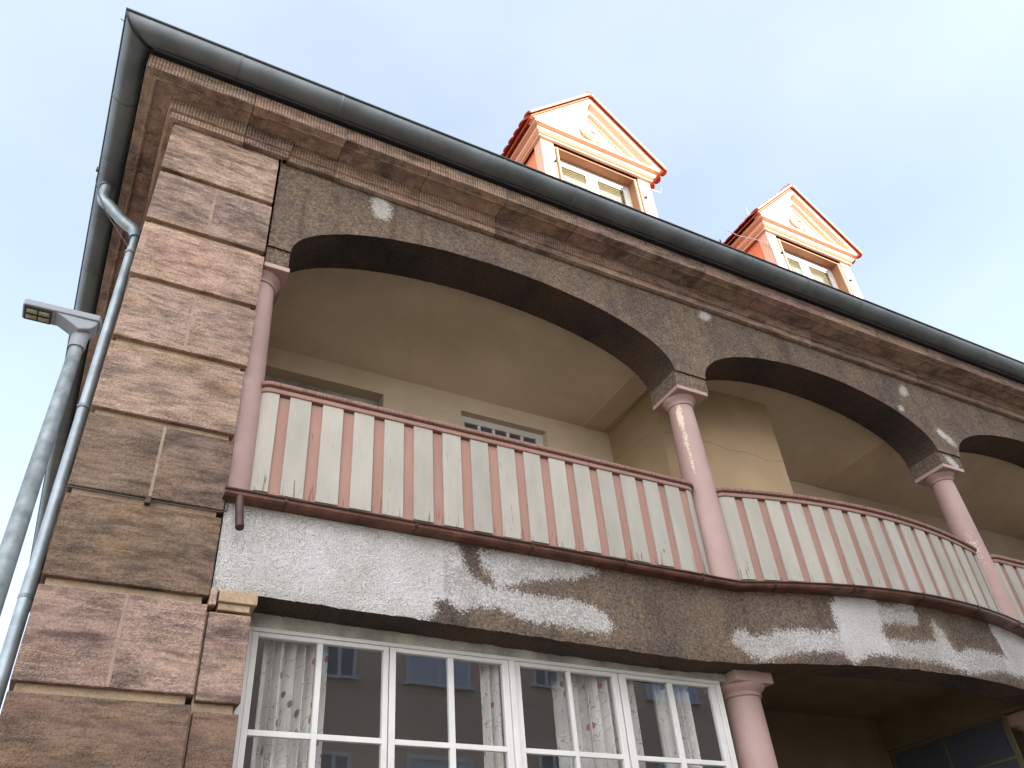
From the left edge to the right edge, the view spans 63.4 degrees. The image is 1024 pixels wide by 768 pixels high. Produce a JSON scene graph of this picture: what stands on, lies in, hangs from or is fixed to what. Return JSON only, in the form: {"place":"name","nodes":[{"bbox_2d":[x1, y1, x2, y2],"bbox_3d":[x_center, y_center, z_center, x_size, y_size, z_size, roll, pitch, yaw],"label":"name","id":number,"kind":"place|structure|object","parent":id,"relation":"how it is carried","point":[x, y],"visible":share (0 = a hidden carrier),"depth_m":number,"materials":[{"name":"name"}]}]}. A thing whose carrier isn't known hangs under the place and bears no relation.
{"place":"outdoors","nodes":[
{"label":"outdoors","id":0,"kind":"place"},
{"bbox_2d":[0,299,101,615],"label":"street lamp","id":1,"kind":"object","parent":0,"point":[81,328],"visible":1,"depth_m":4.11,"materials":[{"name":"grey metal"}]},
{"bbox_2d":[0,0,1023,712],"label":"sky","id":2,"kind":"structure","parent":0,"point":[901,122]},
{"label":"ground","id":3,"kind":"structure","parent":0,"visible":0},
{"bbox_2d":[0,7,1023,767],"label":"house","id":4,"kind":"structure","parent":3,"relation":"on","point":[410,423],"depth_m":8.27,"materials":[{"name":"brown stone"}]},
{"bbox_2d":[250,639,328,767],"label":"curtain","id":5,"kind":"object","parent":4,"relation":"hanging from","point":[285,697],"visible":0.75,"depth_m":5.87,"materials":[{"name":"white fabric"}]},
{"bbox_2d":[264,375,377,405],"bbox_3d":[-2.420,1.087,8.804,2.018,2.790,0.030,15,-42,-24],"label":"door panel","id":6,"kind":"structure","parent":4,"relation":"in","point":[267,378],"depth_m":9.74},
{"bbox_2d":[232,626,737,767],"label":"wide window","id":7,"kind":"structure","parent":4,"relation":"in","point":[515,750],"depth_m":6.40,"materials":[{"name":"white paint"}]},
{"bbox_2d":[479,663,505,767],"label":"curtain","id":8,"kind":"object","parent":4,"relation":"hanging from","point":[492,712],"visible":0.46,"depth_m":6.56,"materials":[{"name":"white fabric"}]},
{"bbox_2d":[461,415,543,445],"bbox_3d":[-0.077,1.389,10.074,1.228,2.136,0.060,15,-42,-24],"label":"loggia window","id":9,"kind":"structure","parent":4,"relation":"in","point":[468,422],"depth_m":10.67,"materials":[{"name":"white paint"}]},
{"bbox_2d":[550,671,597,767],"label":"curtain","id":10,"kind":"object","parent":4,"relation":"hanging from","point":[561,714],"visible":0.75,"depth_m":6.96,"materials":[{"name":"white fabric"}]},
{"bbox_2d":[583,675,645,767],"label":"curtain","id":11,"kind":"object","parent":4,"relation":"hanging from","point":[602,716],"visible":0.46,"depth_m":7.02,"materials":[{"name":"white fabric"}]},
{"bbox_2d":[650,682,702,767],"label":"curtain","id":12,"kind":"object","parent":4,"relation":"hanging from","point":[686,723],"visible":0.62,"depth_m":7.33,"materials":[{"name":"white fabric"}]}
]}

